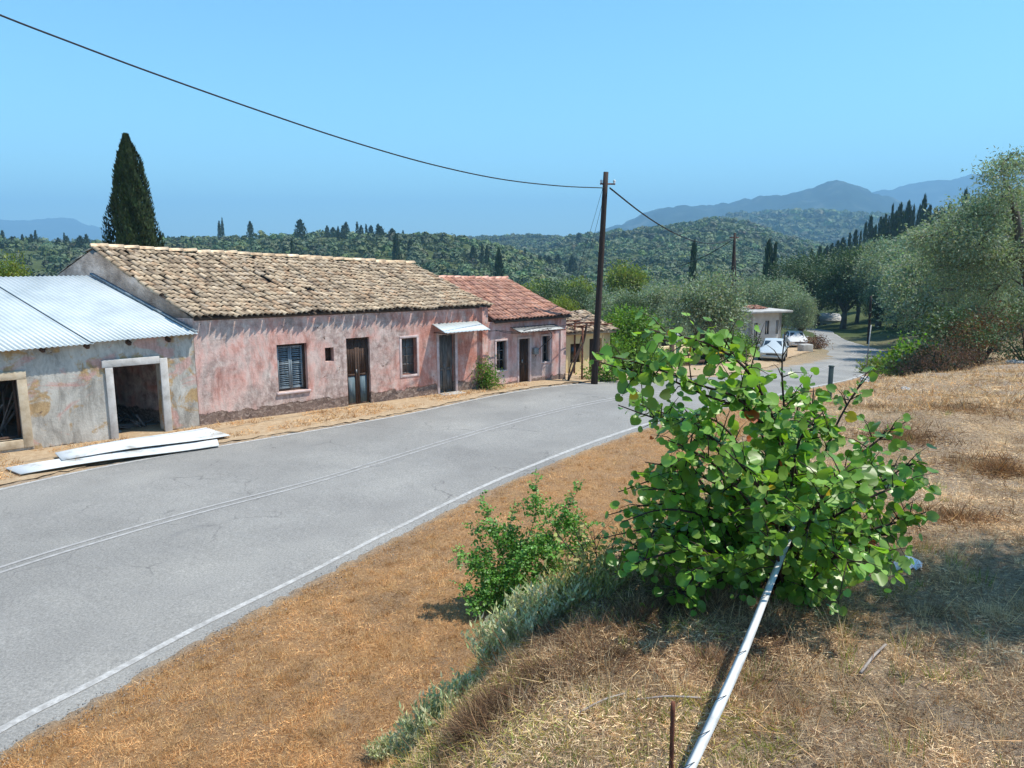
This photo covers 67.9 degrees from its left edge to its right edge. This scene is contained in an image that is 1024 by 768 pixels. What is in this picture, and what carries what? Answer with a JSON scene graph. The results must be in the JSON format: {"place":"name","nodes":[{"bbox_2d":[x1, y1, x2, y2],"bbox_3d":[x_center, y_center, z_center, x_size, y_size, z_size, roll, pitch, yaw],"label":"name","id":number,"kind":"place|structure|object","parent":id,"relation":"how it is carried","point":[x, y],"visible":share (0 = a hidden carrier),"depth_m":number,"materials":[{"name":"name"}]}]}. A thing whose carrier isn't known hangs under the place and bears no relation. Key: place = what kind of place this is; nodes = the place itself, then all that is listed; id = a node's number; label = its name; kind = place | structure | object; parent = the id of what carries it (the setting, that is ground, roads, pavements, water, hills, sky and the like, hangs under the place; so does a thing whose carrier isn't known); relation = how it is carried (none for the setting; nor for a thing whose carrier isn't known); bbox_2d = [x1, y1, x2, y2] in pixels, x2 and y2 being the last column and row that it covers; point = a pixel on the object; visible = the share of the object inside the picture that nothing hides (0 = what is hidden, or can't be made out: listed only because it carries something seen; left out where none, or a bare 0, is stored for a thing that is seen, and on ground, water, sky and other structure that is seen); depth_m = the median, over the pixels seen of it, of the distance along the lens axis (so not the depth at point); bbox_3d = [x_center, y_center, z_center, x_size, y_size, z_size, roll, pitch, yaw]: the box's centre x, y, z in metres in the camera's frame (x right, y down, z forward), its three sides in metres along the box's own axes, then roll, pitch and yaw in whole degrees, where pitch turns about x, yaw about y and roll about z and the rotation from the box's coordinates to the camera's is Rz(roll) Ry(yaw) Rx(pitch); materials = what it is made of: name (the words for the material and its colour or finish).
{"place":"outdoors","nodes":[
{"label":"outdoors","id":0,"kind":"place"},
{"bbox_2d":[0,326,887,751],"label":"road","id":1,"kind":"structure","parent":0,"point":[76,618],"depth_m":13.04,"materials":[{"name":"grey asphalt"}]},
{"bbox_2d":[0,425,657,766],"bbox_3d":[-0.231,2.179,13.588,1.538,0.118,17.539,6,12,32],"label":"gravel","id":2,"kind":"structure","parent":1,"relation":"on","point":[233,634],"depth_m":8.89,"materials":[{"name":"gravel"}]},
{"bbox_2d":[0,377,707,489],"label":"road edge marking","id":3,"kind":"object","parent":1,"relation":"on","point":[265,438],"visible":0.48,"depth_m":18.30,"materials":[{"name":"paint"}]},
{"bbox_2d":[0,326,856,572],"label":"road centre marking","id":4,"kind":"object","parent":1,"relation":"on","point":[301,486],"visible":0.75,"depth_m":14.01,"materials":[{"name":"paint"}]},
{"bbox_2d":[0,329,890,732],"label":"road edge marking","id":5,"kind":"object","parent":1,"relation":"on","point":[94,681],"visible":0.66,"depth_m":9.76,"materials":[{"name":"paint"}]},
{"bbox_2d":[0,170,1023,767],"bbox_3d":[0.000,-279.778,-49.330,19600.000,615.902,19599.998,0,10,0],"label":"ground","id":6,"kind":"structure","parent":0,"point":[838,194],"depth_m":7.72,"materials":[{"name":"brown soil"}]},
{"bbox_2d":[0,249,35,276],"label":"broadleaf tree","id":7,"kind":"object","parent":6,"relation":"on","point":[11,270],"visible":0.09,"depth_m":33.53,"materials":[{"name":"green plant"}]},
{"bbox_2d":[0,273,199,452],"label":"tin roofed ruin","id":8,"kind":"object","parent":6,"relation":"on","point":[68,343],"visible":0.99,"depth_m":18.25,"materials":[{"name":"grey paint"}]},
{"bbox_2d":[0,380,15,436],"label":"timber debris","id":9,"kind":"object","parent":8,"relation":"on","point":[5,421],"visible":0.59,"depth_m":18.18,"materials":[{"name":"brown wood"}]},
{"bbox_2d":[0,380,21,439],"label":"window frame","id":10,"kind":"structure","parent":8,"relation":"in","point":[19,435],"depth_m":17.33,"materials":[{"name":"brown wood"}]},
{"bbox_2d":[117,408,153,428],"bbox_3d":[-10.153,0.865,20.096,1.440,0.368,1.578,-8,13,-37],"label":"plank debris","id":11,"kind":"object","parent":8,"relation":"on","point":[126,415],"visible":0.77,"depth_m":20.08,"materials":[{"name":"grey wood"}]},
{"bbox_2d":[100,132,164,249],"bbox_3d":[-18.538,-5.803,37.661,3.649,12.801,3.779,0,10,0],"label":"cypress tree","id":12,"kind":"object","parent":6,"relation":"on","point":[130,209],"visible":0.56,"depth_m":36.42,"materials":[{"name":"green plant"}]},
{"bbox_2d":[57,243,494,425],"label":"pink house","id":13,"kind":"structure","parent":6,"relation":"on","point":[330,332],"depth_m":21.56,"materials":[{"name":"paint"}]},
{"bbox_2d":[276,343,310,394],"bbox_3d":[-6.131,-0.440,21.152,0.980,1.380,0.270,-8,13,-37],"label":"window","id":14,"kind":"structure","parent":13,"relation":"in","point":[301,369],"depth_m":21.22,"materials":[{"name":"blue wood"}]},
{"bbox_2d":[346,337,369,404],"bbox_3d":[-4.565,-0.376,22.432,0.742,2.010,0.060,-8,13,-37],"label":"door","id":15,"kind":"structure","parent":13,"relation":"in","point":[356,348],"depth_m":22.45,"materials":[{"name":"brown wood"}]},
{"bbox_2d":[399,335,419,377],"bbox_3d":[-3.218,-0.867,23.431,0.680,1.280,0.254,-8,13,-37],"label":"window","id":16,"kind":"structure","parent":13,"relation":"in","point":[405,342],"depth_m":23.49,"materials":[{"name":"grey wood"}]},
{"bbox_2d":[439,334,452,391],"bbox_3d":[-2.162,-0.668,24.377,0.592,1.890,0.060,-8,13,-37],"label":"door","id":17,"kind":"structure","parent":13,"relation":"in","point":[445,341],"depth_m":24.42,"materials":[{"name":"grey wood"}]},
{"bbox_2d":[361,728,403,762],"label":"sage plant","id":18,"kind":"object","parent":6,"relation":"on","point":[376,753],"visible":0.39,"depth_m":6.61,"materials":[{"name":"green plant"}]},
{"bbox_2d":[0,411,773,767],"bbox_3d":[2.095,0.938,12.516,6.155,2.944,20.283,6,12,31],"label":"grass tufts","id":19,"kind":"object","parent":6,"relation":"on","point":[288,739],"visible":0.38,"depth_m":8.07,"materials":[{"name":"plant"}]},
{"bbox_2d":[0,361,778,484],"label":"roadside verge","id":20,"kind":"structure","parent":6,"relation":"on","point":[47,454],"depth_m":20.05,"materials":[{"name":"plant"}]},
{"bbox_2d":[5,439,218,474],"bbox_3d":[-8.610,1.577,16.772,4.276,0.091,0.701,-7,12,-36],"label":"corrugated sheet","id":21,"kind":"object","parent":20,"relation":"on","point":[42,466],"visible":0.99,"depth_m":16.60,"materials":[{"name":"white metal"}]},
{"bbox_2d":[55,427,229,460],"bbox_3d":[-8.592,1.343,17.751,3.580,0.091,1.194,-8,13,-40],"label":"corrugated sheet","id":22,"kind":"object","parent":21,"relation":"on","point":[153,440],"visible":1,"depth_m":17.57,"materials":[{"name":"white metal"}]},
{"bbox_2d":[471,355,506,389],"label":"shrub","id":23,"kind":"object","parent":20,"relation":"on","point":[488,373],"depth_m":24.94,"materials":[{"name":"green plant"}]},
{"bbox_2d":[566,320,612,379],"bbox_3d":[2.505,-1.165,28.519,1.750,2.290,1.900,-8,13,-37],"label":"pergola frame","id":24,"kind":"object","parent":20,"relation":"on","point":[583,326],"visible":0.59,"depth_m":27.87,"materials":[{"name":"wood"}]},
{"bbox_2d":[575,335,637,382],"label":"vine bush","id":25,"kind":"object","parent":24,"relation":"attached to","point":[606,374],"visible":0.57,"depth_m":27.86,"materials":[{"name":"green plant"}]},
{"bbox_2d":[566,309,618,372],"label":"yellow house","id":26,"kind":"structure","parent":20,"relation":"on","point":[583,315],"depth_m":29.97,"materials":[{"name":"paint"}]},
{"bbox_2d":[601,297,674,372],"bbox_3d":[5.008,-1.770,33.102,4.105,3.960,3.940,-4,11,-20],"label":"citrus bush","id":27,"kind":"object","parent":20,"relation":"on","point":[624,320],"visible":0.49,"depth_m":32.63,"materials":[{"name":"green plant"}]},
{"bbox_2d":[0,229,814,283],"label":"hill wood","id":28,"kind":"object","parent":6,"relation":"on","point":[512,256],"visible":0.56,"depth_m":379.79,"materials":[{"name":"green plant"}]},
{"bbox_2d":[386,659,486,762],"bbox_3d":[-0.358,1.596,3.660,0.503,0.528,0.363,0,10,0],"label":"sage plant","id":29,"kind":"object","parent":6,"relation":"on","point":[411,729],"visible":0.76,"depth_m":3.61,"materials":[{"name":"green plant"}]},
{"bbox_2d":[437,275,572,385],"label":"rose house","id":30,"kind":"structure","parent":6,"relation":"on","point":[518,307],"depth_m":26.53,"materials":[{"name":"paint"}]},
{"bbox_2d":[495,339,507,371],"bbox_3d":[-0.405,-0.965,25.660,0.550,1.110,0.204,-8,13,-37],"label":"window","id":31,"kind":"structure","parent":30,"relation":"in","point":[499,344],"depth_m":25.73,"materials":[{"name":"white glass"}]},
{"bbox_2d":[519,338,527,381],"bbox_3d":[0.366,-0.778,26.324,0.462,1.610,0.060,-8,13,-37],"label":"door","id":32,"kind":"structure","parent":30,"relation":"in","point":[523,343],"depth_m":26.35,"materials":[{"name":"brown wood"}]},
{"bbox_2d":[541,334,550,363],"bbox_3d":[1.144,-1.255,26.845,0.470,1.030,0.204,-8,13,-37],"label":"window","id":33,"kind":"structure","parent":30,"relation":"in","point":[544,348],"depth_m":26.92,"materials":[{"name":"white glass"}]},
{"bbox_2d":[0,189,1021,311],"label":"valley wood","id":34,"kind":"object","parent":6,"relation":"on","point":[440,266],"visible":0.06,"depth_m":287.82,"materials":[{"name":"green plant"}]},
{"bbox_2d":[448,466,603,619],"bbox_3d":[0.224,1.932,9.486,2.001,1.878,1.110,0,10,0],"label":"elm shrub","id":35,"kind":"object","parent":6,"relation":"on","point":[518,557],"visible":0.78,"depth_m":9.40,"materials":[{"name":"green plant"}]},
{"bbox_2d":[461,562,600,666],"bbox_3d":[0.090,1.191,3.808,0.707,0.569,0.501,0,10,0],"label":"sage plant","id":36,"kind":"object","parent":6,"relation":"on","point":[528,609],"visible":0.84,"depth_m":3.75,"materials":[{"name":"green plant"}]},
{"bbox_2d":[525,278,587,304],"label":"evergreen tree","id":37,"kind":"object","parent":6,"relation":"on","point":[545,294],"visible":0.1,"depth_m":82.64,"materials":[{"name":"green plant"}]},
{"bbox_2d":[547,293,582,318],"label":"broadleaf tree","id":38,"kind":"object","parent":6,"relation":"on","point":[563,304],"visible":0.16,"depth_m":47.87,"materials":[{"name":"green plant"}]},
{"bbox_2d":[556,284,602,313],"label":"evergreen tree","id":39,"kind":"object","parent":6,"relation":"on","point":[579,298],"visible":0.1,"depth_m":70.86,"materials":[{"name":"green plant"}]},
{"bbox_2d":[556,274,602,300],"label":"broadleaf tree","id":40,"kind":"object","parent":6,"relation":"on","point":[582,283],"visible":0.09,"depth_m":118.53,"materials":[{"name":"green plant"}]},
{"bbox_2d":[535,544,635,611],"bbox_3d":[0.372,0.995,3.795,0.483,0.371,0.374,-4,11,-23],"label":"sage plant","id":41,"kind":"object","parent":6,"relation":"on","point":[607,579],"visible":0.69,"depth_m":3.75,"materials":[{"name":"green plant"}]},
{"bbox_2d":[533,516,662,577],"bbox_3d":[0.446,0.846,3.886,0.675,0.366,0.269,0,10,0],"label":"bank weed","id":42,"kind":"object","parent":6,"relation":"on","point":[578,533],"visible":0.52,"depth_m":3.89,"materials":[{"name":"green plant"}]},
{"bbox_2d":[580,289,623,320],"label":"olive tree","id":43,"kind":"object","parent":6,"relation":"on","point":[592,302],"visible":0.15,"depth_m":66.04,"materials":[{"name":"green plant"}]},
{"bbox_2d":[591,172,615,383],"bbox_3d":[3.149,-3.356,26.415,0.747,7.782,0.242,-3,10,-15],"label":"utility pole","id":44,"kind":"object","parent":6,"relation":"on","point":[596,332],"visible":0.94,"depth_m":26.28,"materials":[{"name":"brown wood"}]},
{"bbox_2d":[0,14,603,187],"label":"power line","id":45,"kind":"object","parent":44,"relation":"attached to","point":[47,33],"visible":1,"depth_m":16.02,"materials":[{"name":"black"}]},
{"bbox_2d":[381,465,871,767],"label":"weed cover","id":46,"kind":"object","parent":6,"relation":"on","point":[650,734],"visible":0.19,"depth_m":2.79,"materials":[{"name":"brown plant"}]},
{"bbox_2d":[602,258,653,299],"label":"broadleaf tree","id":47,"kind":"object","parent":6,"relation":"on","point":[631,276],"visible":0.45,"depth_m":103.04,"materials":[{"name":"green plant"}]},
{"bbox_2d":[602,293,653,336],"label":"evergreen tree","id":48,"kind":"object","parent":6,"relation":"on","point":[628,302],"visible":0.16,"depth_m":58.53,"materials":[{"name":"green plant"}]},
{"bbox_2d":[601,281,674,345],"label":"olive tree","id":49,"kind":"object","parent":6,"relation":"on","point":[655,297],"visible":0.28,"depth_m":61.23,"materials":[{"name":"green plant"}]},
{"bbox_2d":[430,216,848,259],"bbox_3d":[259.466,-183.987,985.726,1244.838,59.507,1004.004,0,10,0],"label":"hill wood","id":50,"kind":"object","parent":6,"relation":"on","point":[555,245],"visible":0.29,"depth_m":725.72,"materials":[{"name":"green plant"}]},
{"bbox_2d":[407,571,882,767],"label":"dark litter","id":51,"kind":"object","parent":6,"relation":"on","point":[460,730],"visible":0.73,"depth_m":3.22,"materials":[{"name":"plant"}]},
{"bbox_2d":[669,701,674,767],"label":"rusty rod","id":52,"kind":"object","parent":6,"relation":"on","point":[672,733],"visible":0.98,"depth_m":2.31,"materials":[{"name":"metal"}]},
{"bbox_2d":[686,237,697,330],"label":"cypress tree","id":53,"kind":"object","parent":6,"relation":"on","point":[692,266],"visible":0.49,"depth_m":137.86,"materials":[{"name":"green plant"}]},
{"bbox_2d":[365,375,1023,767],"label":"straw litter","id":54,"kind":"object","parent":6,"relation":"on","point":[872,703],"visible":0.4,"depth_m":3.06,"materials":[{"name":"beige plant"}]},
{"bbox_2d":[649,264,759,363],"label":"olive tree","id":55,"kind":"object","parent":6,"relation":"on","point":[697,300],"visible":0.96,"depth_m":44.78,"materials":[{"name":"green plant"}]},
{"bbox_2d":[410,403,1020,767],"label":"grass tufts","id":56,"kind":"object","parent":6,"relation":"on","point":[852,650],"visible":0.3,"depth_m":3.04,"materials":[{"name":"beige plant"}]},
{"bbox_2d":[425,370,1023,767],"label":"grass tufts","id":57,"kind":"object","parent":6,"relation":"on","point":[990,611],"visible":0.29,"depth_m":3.08,"materials":[{"name":"plant"}]},
{"bbox_2d":[716,327,759,361],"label":"hedge bush","id":58,"kind":"object","parent":6,"relation":"on","point":[745,342],"visible":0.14,"depth_m":49.58,"materials":[{"name":"green plant"}]},
{"bbox_2d":[682,526,794,767],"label":"pole","id":59,"kind":"object","parent":6,"relation":"on","point":[702,741],"visible":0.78,"depth_m":2.62,"materials":[{"name":"white metal"}]},
{"bbox_2d":[717,305,792,351],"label":"flat roofed house","id":60,"kind":"structure","parent":6,"relation":"on","point":[770,319],"depth_m":60.67,"materials":[{"name":"paint"}]},
{"bbox_2d":[734,272,777,304],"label":"olive tree","id":61,"kind":"object","parent":6,"relation":"on","point":[750,284],"visible":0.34,"depth_m":79.33,"materials":[{"name":"green plant"}]},
{"bbox_2d":[727,253,795,276],"bbox_3d":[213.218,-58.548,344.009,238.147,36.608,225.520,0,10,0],"label":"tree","id":62,"kind":"object","parent":6,"relation":"on","point":[749,269],"visible":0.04,"depth_m":391.77,"materials":[{"name":"green plant"}]},
{"bbox_2d":[589,309,940,615],"bbox_3d":[1.334,0.428,3.753,1.993,1.630,1.485,0,10,0],"label":"judas tree shrub","id":63,"kind":"object","parent":6,"relation":"on","point":[778,491],"visible":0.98,"depth_m":3.49,"materials":[{"name":"green plant"}]},
{"bbox_2d":[762,239,772,285],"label":"cypress tree","id":64,"kind":"object","parent":6,"relation":"on","point":[768,253],"visible":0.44,"depth_m":137.70,"materials":[{"name":"green plant"}]},
{"bbox_2d":[743,346,814,361],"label":"lay by","id":65,"kind":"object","parent":6,"relation":"on","point":[792,351],"visible":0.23,"depth_m":57.38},
{"bbox_2d":[757,338,788,360],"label":"parked car","id":66,"kind":"object","parent":65,"relation":"on","point":[767,351],"visible":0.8,"depth_m":51.72,"materials":[{"name":"silver metal"}]},
{"bbox_2d":[782,330,807,345],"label":"parked car","id":67,"kind":"object","parent":65,"relation":"on","point":[794,337],"visible":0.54,"depth_m":68.31,"materials":[{"name":"grey paint"}]},
{"bbox_2d":[793,331,832,349],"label":"roadside bush","id":68,"kind":"object","parent":65,"relation":"on","point":[819,345],"visible":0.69,"depth_m":66.15,"materials":[{"name":"brown plant"}]},
{"bbox_2d":[746,275,818,335],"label":"olive tree","id":69,"kind":"object","parent":6,"relation":"on","point":[772,297],"visible":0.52,"depth_m":74.76,"materials":[{"name":"green plant"}]},
{"bbox_2d":[765,255,834,316],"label":"evergreen tree","id":70,"kind":"object","parent":6,"relation":"on","point":[792,269],"visible":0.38,"depth_m":117.24,"materials":[{"name":"green plant"}]},
{"bbox_2d":[780,289,819,331],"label":"olive tree","id":71,"kind":"object","parent":6,"relation":"on","point":[802,314],"visible":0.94,"depth_m":69.06,"materials":[{"name":"green plant"}]},
{"bbox_2d":[786,249,845,325],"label":"evergreen tree","id":72,"kind":"object","parent":6,"relation":"on","point":[816,260],"visible":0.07,"depth_m":125.35,"materials":[{"name":"green plant"}]},
{"bbox_2d":[814,313,840,324],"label":"white cottage","id":73,"kind":"structure","parent":6,"relation":"on","point":[827,318],"depth_m":128.17,"materials":[{"name":"concrete"}]},
{"bbox_2d":[720,208,956,246],"bbox_3d":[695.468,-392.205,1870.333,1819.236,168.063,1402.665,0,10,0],"label":"slope wood","id":74,"kind":"object","parent":6,"relation":"on","point":[780,221],"visible":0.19,"depth_m":1729.02,"materials":[{"name":"green plant"}]},
{"bbox_2d":[805,243,885,328],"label":"evergreen tree","id":75,"kind":"object","parent":6,"relation":"on","point":[833,281],"visible":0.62,"depth_m":110.23,"materials":[{"name":"green plant"}]},
{"bbox_2d":[692,356,1023,451],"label":"plateau grass","id":76,"kind":"structure","parent":6,"relation":"on","point":[973,386],"depth_m":11.42,"materials":[{"name":"plant"}]},
{"bbox_2d":[842,242,895,326],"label":"olive tree","id":77,"kind":"object","parent":6,"relation":"on","point":[862,277],"visible":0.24,"depth_m":104.77,"materials":[{"name":"green plant"}]},
{"bbox_2d":[854,351,886,373],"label":"roadside bush","id":78,"kind":"object","parent":6,"relation":"on","point":[873,362],"visible":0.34,"depth_m":42.69,"materials":[{"name":"green plant"}]},
{"bbox_2d":[860,289,886,328],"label":"evergreen tree","id":79,"kind":"object","parent":6,"relation":"on","point":[877,309],"visible":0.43,"depth_m":100.86,"materials":[{"name":"green plant"}]},
{"bbox_2d":[854,256,897,328],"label":"olive tree","id":80,"kind":"object","parent":6,"relation":"on","point":[871,291],"visible":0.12,"depth_m":99.61,"materials":[{"name":"green plant"}]},
{"bbox_2d":[858,234,906,255],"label":"olive tree","id":81,"kind":"object","parent":6,"relation":"on","point":[882,242],"visible":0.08,"depth_m":115.59,"materials":[{"name":"green plant"}]},
{"bbox_2d":[868,227,921,284],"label":"olive tree","id":82,"kind":"object","parent":6,"relation":"on","point":[894,248],"visible":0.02,"depth_m":98.44,"materials":[{"name":"green plant"}]},
{"bbox_2d":[867,246,924,338],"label":"olive tree","id":83,"kind":"object","parent":6,"relation":"on","point":[884,266],"visible":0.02,"depth_m":68.48,"materials":[{"name":"green plant"}]},
{"bbox_2d":[888,210,903,239],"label":"cypress tree","id":84,"kind":"object","parent":6,"relation":"on","point":[896,220],"visible":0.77,"depth_m":217.61,"materials":[{"name":"green plant"}]},
{"bbox_2d":[853,345,955,380],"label":"bramble thicket","id":85,"kind":"object","parent":6,"relation":"on","point":[907,368],"visible":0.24,"depth_m":25.16,"materials":[{"name":"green plant"}]},
{"bbox_2d":[789,394,1023,536],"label":"dark litter","id":86,"kind":"object","parent":6,"relation":"on","point":[1006,467],"visible":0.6,"depth_m":6.32,"materials":[{"name":"plant"}]},
{"bbox_2d":[873,324,955,376],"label":"fig bush","id":87,"kind":"object","parent":6,"relation":"on","point":[903,347],"visible":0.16,"depth_m":29.46,"materials":[{"name":"green plant"}]},
{"bbox_2d":[870,250,960,341],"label":"olive tree","id":88,"kind":"object","parent":6,"relation":"on","point":[908,274],"visible":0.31,"depth_m":52.20,"materials":[{"name":"green plant"}]},
{"bbox_2d":[885,330,965,376],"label":"fig bush","id":89,"kind":"object","parent":6,"relation":"on","point":[925,354],"visible":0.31,"depth_m":26.88,"materials":[{"name":"green plant"}]},
{"bbox_2d":[897,302,1009,371],"bbox_3d":[19.174,-1.750,33.178,4.409,3.925,4.282,-4,11,-20],"label":"laurel shrub","id":90,"kind":"object","parent":6,"relation":"on","point":[938,325],"visible":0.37,"depth_m":32.62,"materials":[{"name":"green plant"}]},
{"bbox_2d":[897,330,1009,372],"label":"bramble thicket","id":91,"kind":"object","parent":6,"relation":"on","point":[959,356],"visible":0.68,"depth_m":23.13,"materials":[{"name":"brown plant"}]},
{"bbox_2d":[891,218,1023,360],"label":"olive tree","id":92,"kind":"object","parent":6,"relation":"on","point":[953,305],"visible":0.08,"depth_m":47.75,"materials":[{"name":"green plant"}]},
{"bbox_2d":[894,143,1023,315],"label":"olive tree","id":93,"kind":"object","parent":6,"relation":"on","point":[1006,235],"visible":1,"depth_m":24.69,"materials":[{"name":"green plant"}]},
{"bbox_2d":[927,185,1023,351],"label":"olive tree","id":94,"kind":"object","parent":6,"relation":"on","point":[959,201],"depth_m":54.77,"materials":[{"name":"green plant"}]},
{"bbox_2d":[935,297,1023,364],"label":"rust bush","id":95,"kind":"object","parent":6,"relation":"on","point":[958,325],"visible":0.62,"depth_m":24.02,"materials":[{"name":"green plant"}]},
{"bbox_2d":[955,281,1014,356],"bbox_3d":[21.069,-2.671,33.993,2.376,4.222,2.859,4,11,21],"label":"olive tree","id":96,"kind":"object","parent":6,"relation":"on","point":[981,308],"visible":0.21,"depth_m":33.51,"materials":[{"name":"green plant"}]},
{"bbox_2d":[959,285,1023,362],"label":"bush","id":97,"kind":"object","parent":6,"relation":"on","point":[1017,347],"visible":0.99,"depth_m":22.17,"materials":[{"name":"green plant"}]},
{"bbox_2d":[0,0,1023,237],"label":"sky","id":98,"kind":"structure","parent":0,"point":[680,102],"materials":[{"name":"blue"}]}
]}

